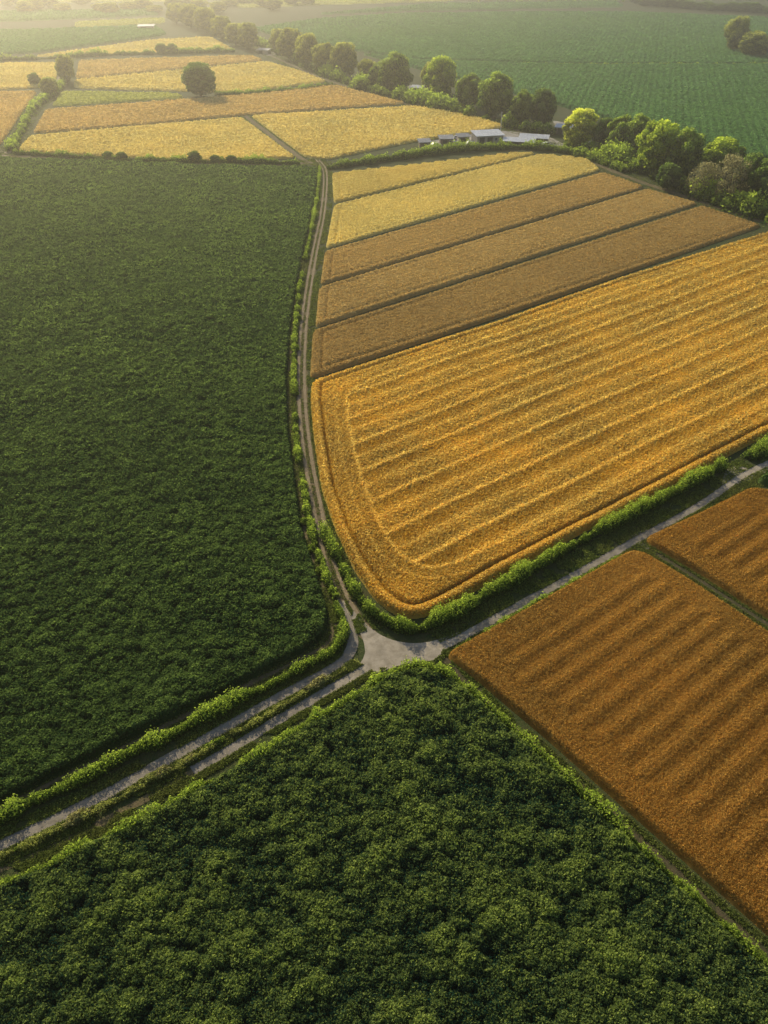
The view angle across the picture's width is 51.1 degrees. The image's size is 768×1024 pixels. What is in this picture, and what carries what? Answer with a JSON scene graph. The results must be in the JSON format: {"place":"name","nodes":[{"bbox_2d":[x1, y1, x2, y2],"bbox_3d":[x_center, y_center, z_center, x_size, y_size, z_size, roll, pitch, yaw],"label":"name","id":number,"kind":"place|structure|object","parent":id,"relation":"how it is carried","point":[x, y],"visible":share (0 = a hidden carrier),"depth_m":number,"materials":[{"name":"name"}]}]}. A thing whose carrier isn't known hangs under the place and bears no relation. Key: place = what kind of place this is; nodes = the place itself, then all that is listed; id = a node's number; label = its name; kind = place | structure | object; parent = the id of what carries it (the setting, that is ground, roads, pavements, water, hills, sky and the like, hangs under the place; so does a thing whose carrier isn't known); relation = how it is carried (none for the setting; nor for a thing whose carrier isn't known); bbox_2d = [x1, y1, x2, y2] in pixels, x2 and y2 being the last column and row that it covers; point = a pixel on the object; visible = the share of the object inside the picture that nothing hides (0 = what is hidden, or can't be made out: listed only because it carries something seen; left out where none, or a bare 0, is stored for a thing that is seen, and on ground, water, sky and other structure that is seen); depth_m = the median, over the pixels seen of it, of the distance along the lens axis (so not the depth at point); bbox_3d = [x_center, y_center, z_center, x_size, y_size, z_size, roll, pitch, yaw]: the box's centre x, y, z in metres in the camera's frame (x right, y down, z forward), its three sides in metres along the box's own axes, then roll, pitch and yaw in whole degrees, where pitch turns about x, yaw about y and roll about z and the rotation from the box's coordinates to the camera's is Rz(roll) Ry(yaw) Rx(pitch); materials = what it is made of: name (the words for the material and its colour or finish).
{"place":"outdoors","nodes":[
{"label":"outdoors","id":0,"kind":"place"},
{"bbox_2d":[0,277,336,809],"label":"field path","id":1,"kind":"structure","parent":0,"point":[177,720],"depth_m":92.77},
{"bbox_2d":[243,115,311,163],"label":"brown path","id":2,"kind":"structure","parent":0,"point":[274,138],"depth_m":328.95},
{"bbox_2d":[296,159,374,639],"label":"farm track","id":3,"kind":"structure","parent":0,"point":[309,463],"depth_m":142.94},
{"bbox_2d":[0,0,767,960],"bbox_3d":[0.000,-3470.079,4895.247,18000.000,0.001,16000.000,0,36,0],"label":"ground","id":4,"kind":"structure","parent":0,"point":[236,14],"depth_m":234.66,"materials":[{"name":"plant"}]},
{"bbox_2d":[0,90,36,143],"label":"wheat crop","id":5,"kind":"object","parent":4,"relation":"on","point":[13,105],"visible":1,"depth_m":384.16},
{"bbox_2d":[15,0,35,11],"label":"tree","id":6,"kind":"object","parent":4,"relation":"on","point":[23,5],"visible":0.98,"depth_m":813.50,"materials":[{"name":"green plant"}]},
{"bbox_2d":[0,61,56,89],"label":"wheat crop","id":7,"kind":"object","parent":4,"relation":"on","point":[13,75],"visible":0.87,"depth_m":472.58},
{"bbox_2d":[4,67,73,151],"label":"hedge","id":8,"kind":"object","parent":4,"relation":"on","point":[33,105],"visible":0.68,"depth_m":364.33,"materials":[{"name":"green plant"}]},
{"bbox_2d":[38,76,58,93],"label":"tree","id":9,"kind":"object","parent":4,"relation":"on","point":[49,84],"visible":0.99,"depth_m":412.30,"materials":[{"name":"green plant"}]},
{"bbox_2d":[54,54,74,81],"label":"tree","id":10,"kind":"object","parent":4,"relation":"on","point":[64,63],"visible":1,"depth_m":447.00,"materials":[{"name":"green plant"}]},
{"bbox_2d":[61,807,92,828],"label":"shrub","id":11,"kind":"object","parent":4,"relation":"on","point":[74,818],"visible":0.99,"depth_m":77.47,"materials":[{"name":"green plant"}]},
{"bbox_2d":[0,8,158,21],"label":"green crop","id":12,"kind":"object","parent":4,"relation":"on","point":[14,15],"visible":0.9,"depth_m":790.82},
{"bbox_2d":[0,0,164,3],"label":"wheat crop","id":13,"kind":"object","parent":4,"relation":"on","point":[67,1],"visible":0.32,"depth_m":948.44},
{"bbox_2d":[0,24,165,54],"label":"green crop","id":14,"kind":"object","parent":4,"relation":"on","point":[25,41],"visible":0.98,"depth_m":626.68,"materials":[{"name":"plant"}]},
{"bbox_2d":[0,769,193,872],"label":"grass lane","id":15,"kind":"object","parent":4,"relation":"on","point":[132,805],"depth_m":78.25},
{"bbox_2d":[99,2,119,11],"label":"tree","id":16,"kind":"object","parent":4,"relation":"on","point":[108,6],"visible":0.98,"depth_m":810.16,"materials":[{"name":"green plant"}]},
{"bbox_2d":[0,45,234,60],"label":"hedge","id":17,"kind":"object","parent":4,"relation":"on","point":[98,52],"visible":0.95,"depth_m":545.96,"materials":[{"name":"green plant"}]},
{"bbox_2d":[53,90,182,106],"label":"wheat crop","id":18,"kind":"object","parent":4,"relation":"on","point":[73,98],"visible":1,"depth_m":406.01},
{"bbox_2d":[75,17,164,26],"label":"wheat crop","id":19,"kind":"object","parent":4,"relation":"on","point":[116,22],"visible":0.94,"depth_m":730.13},
{"bbox_2d":[37,36,229,56],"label":"wheat crop","id":20,"kind":"object","parent":4,"relation":"on","point":[204,42],"visible":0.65,"depth_m":586.70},
{"bbox_2d":[137,770,158,783],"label":"shrub","id":21,"kind":"object","parent":4,"relation":"on","point":[150,776],"visible":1,"depth_m":81.15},
{"bbox_2d":[18,116,293,160],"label":"wheat crop","id":22,"kind":"object","parent":4,"relation":"on","point":[237,137],"visible":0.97,"depth_m":322.39,"materials":[{"name":"plant"}]},
{"bbox_2d":[12,148,299,164],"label":"hedge","id":23,"kind":"object","parent":4,"relation":"on","point":[58,153],"visible":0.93,"depth_m":296.21,"materials":[{"name":"green plant"}]},
{"bbox_2d":[155,764,171,778],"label":"shrub","id":24,"kind":"object","parent":4,"relation":"on","point":[160,772],"visible":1,"depth_m":81.85,"materials":[{"name":"green plant"}]},
{"bbox_2d":[0,155,327,803],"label":"leafy crop","id":25,"kind":"object","parent":4,"relation":"on","point":[156,566],"visible":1,"depth_m":131.48,"materials":[{"name":"green plant"}]},
{"bbox_2d":[75,54,261,77],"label":"wheat crop","id":26,"kind":"object","parent":4,"relation":"on","point":[87,68],"visible":0.97,"depth_m":507.44,"materials":[{"name":"plant"}]},
{"bbox_2d":[10,155,327,167],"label":"cross lane","id":27,"kind":"structure","parent":4,"relation":"on","point":[189,163],"depth_m":295.43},
{"bbox_2d":[165,3,181,23],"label":"tree","id":28,"kind":"object","parent":4,"relation":"on","point":[171,12],"visible":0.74,"depth_m":722.11,"materials":[{"name":"green plant"}]},
{"bbox_2d":[0,600,350,826],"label":"hedge","id":29,"kind":"object","parent":4,"relation":"on","point":[16,808],"visible":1,"depth_m":85.39,"materials":[{"name":"green plant"}]},
{"bbox_2d":[0,602,357,850],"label":"country lane","id":30,"kind":"structure","parent":4,"relation":"on","point":[350,650],"depth_m":84.52,"materials":[{"name":"gravel"}]},
{"bbox_2d":[0,658,359,862],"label":"undergrowth","id":31,"kind":"object","parent":4,"relation":"on","point":[173,770],"visible":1,"depth_m":81.75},
{"bbox_2d":[176,3,197,27],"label":"tree","id":32,"kind":"object","parent":4,"relation":"on","point":[185,11],"visible":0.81,"depth_m":684.30,"materials":[{"name":"green plant"}]},
{"bbox_2d":[181,61,215,96],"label":"tree","id":33,"kind":"object","parent":4,"relation":"on","point":[198,77],"visible":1,"depth_m":405.00,"materials":[{"name":"green plant"}]},
{"bbox_2d":[74,61,324,92],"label":"wheat crop","id":34,"kind":"object","parent":4,"relation":"on","point":[256,75],"visible":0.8,"depth_m":452.74,"materials":[{"name":"plant"}]},
{"bbox_2d":[193,7,214,32],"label":"tree","id":35,"kind":"object","parent":4,"relation":"on","point":[203,16],"visible":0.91,"depth_m":651.36,"materials":[{"name":"green plant"}]},
{"bbox_2d":[209,1,226,12],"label":"tree","id":36,"kind":"object","parent":4,"relation":"on","point":[217,6],"visible":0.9,"depth_m":811.82,"materials":[{"name":"green plant"}]},
{"bbox_2d":[34,85,403,133],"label":"wheat crop","id":37,"kind":"object","parent":4,"relation":"on","point":[111,115],"visible":0.98,"depth_m":382.02,"materials":[{"name":"plant"}]},
{"bbox_2d":[210,16,230,38],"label":"tree","id":38,"kind":"object","parent":4,"relation":"on","point":[218,24],"visible":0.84,"depth_m":616.88,"materials":[{"name":"green plant"}]},
{"bbox_2d":[223,22,241,44],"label":"tree","id":39,"kind":"object","parent":4,"relation":"on","point":[231,32],"visible":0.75,"depth_m":586.03,"materials":[{"name":"green plant"}]},
{"bbox_2d":[0,655,471,885],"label":"hedge","id":40,"kind":"object","parent":4,"relation":"on","point":[445,671],"visible":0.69,"depth_m":83.22,"materials":[{"name":"green plant"}]},
{"bbox_2d":[237,22,258,48],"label":"tree","id":41,"kind":"object","parent":4,"relation":"on","point":[248,37],"visible":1,"depth_m":566.09,"materials":[{"name":"green plant"}]},
{"bbox_2d":[189,671,351,773],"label":"country lane","id":42,"kind":"structure","parent":4,"relation":"on","point":[256,733],"depth_m":86.52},
{"bbox_2d":[264,0,282,9],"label":"tree","id":43,"kind":"object","parent":4,"relation":"on","point":[272,4],"visible":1,"depth_m":839.40,"materials":[{"name":"green plant"}]},
{"bbox_2d":[214,82,333,95],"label":"hedge","id":44,"kind":"object","parent":4,"relation":"on","point":[248,91],"visible":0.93,"depth_m":418.70,"materials":[{"name":"green plant"}]},
{"bbox_2d":[268,28,282,48],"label":"tree","id":45,"kind":"object","parent":4,"relation":"on","point":[275,33],"visible":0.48,"depth_m":552.71,"materials":[{"name":"green plant"}]},
{"bbox_2d":[275,27,302,57],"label":"tree","id":46,"kind":"object","parent":4,"relation":"on","point":[285,41],"visible":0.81,"depth_m":522.23,"materials":[{"name":"green plant"}]},
{"bbox_2d":[294,32,317,64],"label":"tree","id":47,"kind":"object","parent":4,"relation":"on","point":[305,42],"visible":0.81,"depth_m":491.36,"materials":[{"name":"green plant"}]},
{"bbox_2d":[289,166,340,599],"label":"hedge","id":48,"kind":"object","parent":4,"relation":"on","point":[297,452],"visible":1,"depth_m":135.45,"materials":[{"name":"green plant"}]},
{"bbox_2d":[310,673,331,688],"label":"shrub","id":49,"kind":"object","parent":4,"relation":"on","point":[318,681],"visible":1,"depth_m":91.54,"materials":[{"name":"green plant"}]},
{"bbox_2d":[310,42,332,70],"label":"tree","id":50,"kind":"object","parent":4,"relation":"on","point":[320,52],"visible":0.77,"depth_m":471.87,"materials":[{"name":"green plant"}]},
{"bbox_2d":[330,41,358,75],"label":"tree","id":51,"kind":"object","parent":4,"relation":"on","point":[343,55],"visible":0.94,"depth_m":458.94,"materials":[{"name":"green plant"}]},
{"bbox_2d":[237,0,452,7],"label":"wheat crop","id":52,"kind":"object","parent":4,"relation":"on","point":[315,3],"visible":0.68,"depth_m":924.80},
{"bbox_2d":[357,58,374,77],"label":"tree","id":53,"kind":"object","parent":4,"relation":"on","point":[365,65],"visible":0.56,"depth_m":441.80,"materials":[{"name":"green plant"}]},
{"bbox_2d":[367,63,379,84],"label":"tree","id":54,"kind":"object","parent":4,"relation":"on","point":[373,75],"visible":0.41,"depth_m":425.69,"materials":[{"name":"green plant"}]},
{"bbox_2d":[252,105,502,159],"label":"wheat crop","id":55,"kind":"object","parent":4,"relation":"on","point":[328,134],"visible":1,"depth_m":344.92,"materials":[{"name":"plant"}]},
{"bbox_2d":[0,667,767,1023],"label":"leafy crop","id":56,"kind":"object","parent":4,"relation":"on","point":[420,845],"visible":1,"depth_m":69.78,"materials":[{"name":"green plant"}]},
{"bbox_2d":[377,50,413,90],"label":"tree","id":57,"kind":"object","parent":4,"relation":"on","point":[394,68],"visible":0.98,"depth_m":414.12,"materials":[{"name":"green plant"}]},
{"bbox_2d":[256,37,556,134],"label":"undergrowth","id":58,"kind":"object","parent":4,"relation":"on","point":[422,96],"visible":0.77,"depth_m":392.38,"materials":[{"name":"green plant"}]},
{"bbox_2d":[332,152,533,202],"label":"wheat crop","id":59,"kind":"object","parent":4,"relation":"on","point":[350,185],"visible":1,"depth_m":279.73,"materials":[{"name":"plant"}]},
{"bbox_2d":[422,55,456,96],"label":"tree","id":60,"kind":"object","parent":4,"relation":"on","point":[441,72],"visible":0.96,"depth_m":391.44,"materials":[{"name":"green plant"}]},
{"bbox_2d":[326,154,598,247],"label":"wheat crop","id":61,"kind":"object","parent":4,"relation":"on","point":[368,216],"visible":1,"depth_m":258.33,"materials":[{"name":"plant"}]},
{"bbox_2d":[454,72,483,107],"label":"tree","id":62,"kind":"object","parent":4,"relation":"on","point":[466,90],"visible":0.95,"depth_m":373.75,"materials":[{"name":"green plant"}]},
{"bbox_2d":[321,0,623,14],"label":"green crop","id":63,"kind":"object","parent":4,"relation":"on","point":[496,5],"visible":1,"depth_m":875.64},
{"bbox_2d":[327,138,627,172],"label":"hedge","id":64,"kind":"object","parent":4,"relation":"on","point":[461,146],"visible":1,"depth_m":304.87,"materials":[{"name":"green plant"}]},
{"bbox_2d":[321,172,642,284],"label":"wheat crop","id":65,"kind":"object","parent":4,"relation":"on","point":[363,256],"visible":1,"depth_m":231.76,"materials":[{"name":"plant"}]},
{"bbox_2d":[475,70,513,117],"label":"tree","id":66,"kind":"object","parent":4,"relation":"on","point":[495,98],"visible":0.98,"depth_m":357.26,"materials":[{"name":"green plant"}]},
{"bbox_2d":[237,44,767,224],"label":"lane by trees","id":67,"kind":"object","parent":4,"relation":"on","point":[654,186],"visible":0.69,"depth_m":278.82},
{"bbox_2d":[316,189,696,326],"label":"wheat crop","id":68,"kind":"object","parent":4,"relation":"on","point":[363,292],"visible":1,"depth_m":211.15,"materials":[{"name":"plant"}]},
{"bbox_2d":[256,10,767,64],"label":"green crop","id":69,"kind":"object","parent":4,"relation":"on","point":[598,37],"visible":0.88,"depth_m":636.14,"materials":[{"name":"plant"}]},
{"bbox_2d":[509,89,532,124],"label":"tree","id":70,"kind":"object","parent":4,"relation":"on","point":[519,108],"visible":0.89,"depth_m":345.69,"materials":[{"name":"green plant"}]},
{"bbox_2d":[317,454,730,634],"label":"hedge","id":71,"kind":"object","parent":4,"relation":"on","point":[523,571],"visible":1,"depth_m":107.54,"materials":[{"name":"green plant"}]},
{"bbox_2d":[310,205,758,377],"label":"wheat crop","id":72,"kind":"object","parent":4,"relation":"on","point":[356,340],"visible":1,"depth_m":191.29,"materials":[{"name":"plant"}]},
{"bbox_2d":[456,554,620,646],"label":"hedge","id":73,"kind":"object","parent":4,"relation":"on","point":[575,578],"visible":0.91,"depth_m":102.46,"materials":[{"name":"green plant"}]},
{"bbox_2d":[311,232,767,618],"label":"wheat crop","id":74,"kind":"object","parent":4,"relation":"on","point":[456,465],"visible":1,"depth_m":139.36,"materials":[{"name":"gold plant"}]},
{"bbox_2d":[529,87,557,123],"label":"tree","id":75,"kind":"object","parent":4,"relation":"on","point":[543,108],"visible":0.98,"depth_m":341.26,"materials":[{"name":"green plant"}]},
{"bbox_2d":[364,53,767,158],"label":"green crop","id":76,"kind":"object","parent":4,"relation":"on","point":[711,101],"visible":0.88,"depth_m":422.89,"materials":[{"name":"plant"}]},
{"bbox_2d":[562,108,599,145],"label":"tree","id":77,"kind":"object","parent":4,"relation":"on","point":[583,122],"visible":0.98,"depth_m":309.39,"materials":[{"name":"green plant"}]},
{"bbox_2d":[592,117,613,147],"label":"tree","id":78,"kind":"object","parent":4,"relation":"on","point":[601,133],"visible":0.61,"depth_m":305.35,"materials":[{"name":"green plant"}]},
{"bbox_2d":[448,550,767,935],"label":"wheat crop","id":79,"kind":"object","parent":4,"relation":"on","point":[634,683],"visible":1,"depth_m":89.25,"materials":[{"name":"plant"}]},
{"bbox_2d":[452,461,765,645],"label":"country lane","id":80,"kind":"structure","parent":4,"relation":"on","point":[584,569],"depth_m":108.53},
{"bbox_2d":[464,680,767,966],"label":"hedge","id":81,"kind":"object","parent":4,"relation":"on","point":[608,815],"visible":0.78,"depth_m":76.92,"materials":[{"name":"green plant"}]},
{"bbox_2d":[607,114,632,147],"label":"tree","id":82,"kind":"object","parent":4,"relation":"on","point":[615,126],"visible":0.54,"depth_m":297.98,"materials":[{"name":"green plant"}]},
{"bbox_2d":[620,112,652,152],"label":"tree","id":83,"kind":"object","parent":4,"relation":"on","point":[636,125],"visible":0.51,"depth_m":293.20,"materials":[{"name":"green plant"}]},
{"bbox_2d":[634,118,681,173],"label":"tree","id":84,"kind":"object","parent":4,"relation":"on","point":[655,153],"visible":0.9,"depth_m":272.96,"materials":[{"name":"green plant"}]},
{"bbox_2d":[563,137,767,223],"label":"undergrowth","id":85,"kind":"object","parent":4,"relation":"on","point":[750,205],"visible":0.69,"depth_m":254.37,"materials":[{"name":"green plant"}]},
{"bbox_2d":[656,162,682,188],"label":"tree","id":86,"kind":"object","parent":4,"relation":"on","point":[668,175],"visible":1,"depth_m":262.71,"materials":[{"name":"green plant"}]},
{"bbox_2d":[665,126,706,176],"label":"tree","id":87,"kind":"object","parent":4,"relation":"on","point":[687,157],"visible":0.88,"depth_m":266.94,"materials":[{"name":"green plant"}]},
{"bbox_2d":[683,161,723,192],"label":"tree","id":88,"kind":"object","parent":4,"relation":"on","point":[703,171],"visible":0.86,"depth_m":253.60,"materials":[{"name":"brown plant"}]},
{"bbox_2d":[646,488,767,618],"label":"wheat crop","id":89,"kind":"object","parent":4,"relation":"on","point":[723,545],"visible":1,"depth_m":111.45,"materials":[{"name":"plant"}]},
{"bbox_2d":[701,136,747,171],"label":"tree","id":90,"kind":"object","parent":4,"relation":"on","point":[717,150],"visible":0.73,"depth_m":278.47,"materials":[{"name":"green plant"}]},
{"bbox_2d":[714,153,752,197],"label":"tree","id":91,"kind":"object","parent":4,"relation":"on","point":[737,162],"visible":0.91,"depth_m":245.72,"materials":[{"name":"brown plant"}]},
{"bbox_2d":[723,15,750,49],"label":"tree","id":92,"kind":"object","parent":4,"relation":"on","point":[737,28],"visible":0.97,"depth_m":552.91,"materials":[{"name":"green plant"}]},
{"bbox_2d":[731,152,767,195],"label":"tree","id":93,"kind":"object","parent":4,"relation":"on","point":[756,159],"visible":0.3,"depth_m":246.18,"materials":[{"name":"green plant"}]},
{"bbox_2d":[738,30,767,55],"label":"tree","id":94,"kind":"object","parent":4,"relation":"on","point":[755,42],"visible":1,"depth_m":532.18,"materials":[{"name":"green plant"}]},
{"bbox_2d":[740,433,767,460],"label":"hedge","id":95,"kind":"object","parent":4,"relation":"on","point":[757,451],"visible":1,"depth_m":130.86,"materials":[{"name":"green plant"}]},
{"bbox_2d":[748,158,767,203],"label":"tree","id":96,"kind":"object","parent":4,"relation":"on","point":[761,171],"visible":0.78,"depth_m":241.86,"materials":[{"name":"green plant"}]},
{"bbox_2d":[320,601,475,696],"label":"junction gravel","id":97,"kind":"structure","parent":0,"point":[381,651],"depth_m":96.07,"materials":[{"name":"gravel"}]},
{"bbox_2d":[438,134,453,144],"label":"shed","id":98,"kind":"structure","parent":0,"point":[445,139],"depth_m":319.21,"materials":[{"name":"white paint"}]},
{"bbox_2d":[470,129,504,144],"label":"barn","id":99,"kind":"structure","parent":0,"point":[487,136],"depth_m":321.60,"materials":[{"name":"white paint"}]},
{"bbox_2d":[432,131,562,146],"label":"yard ground","id":100,"kind":"structure","parent":0,"point":[508,134],"depth_m":332.86,"materials":[{"name":"concrete"}]},
{"bbox_2d":[503,136,535,145],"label":"long shed","id":101,"kind":"structure","parent":100,"relation":"on","point":[517,140],"depth_m":318.89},
{"bbox_2d":[519,133,549,142],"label":"long shed","id":102,"kind":"structure","parent":100,"relation":"on","point":[542,137],"depth_m":323.63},
{"bbox_2d":[441,654,767,956],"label":"field track","id":103,"kind":"structure","parent":0,"point":[719,911],"depth_m":73.92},
{"bbox_2d":[621,529,650,547],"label":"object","id":104,"kind":"structure","parent":0,"point":[638,538],"depth_m":113.67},
{"bbox_2d":[652,550,767,626],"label":"field track","id":105,"kind":"structure","parent":0,"point":[716,590],"depth_m":105.10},
{"bbox_2d":[721,461,767,487],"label":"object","id":106,"kind":"structure","parent":0,"point":[737,478],"depth_m":127.43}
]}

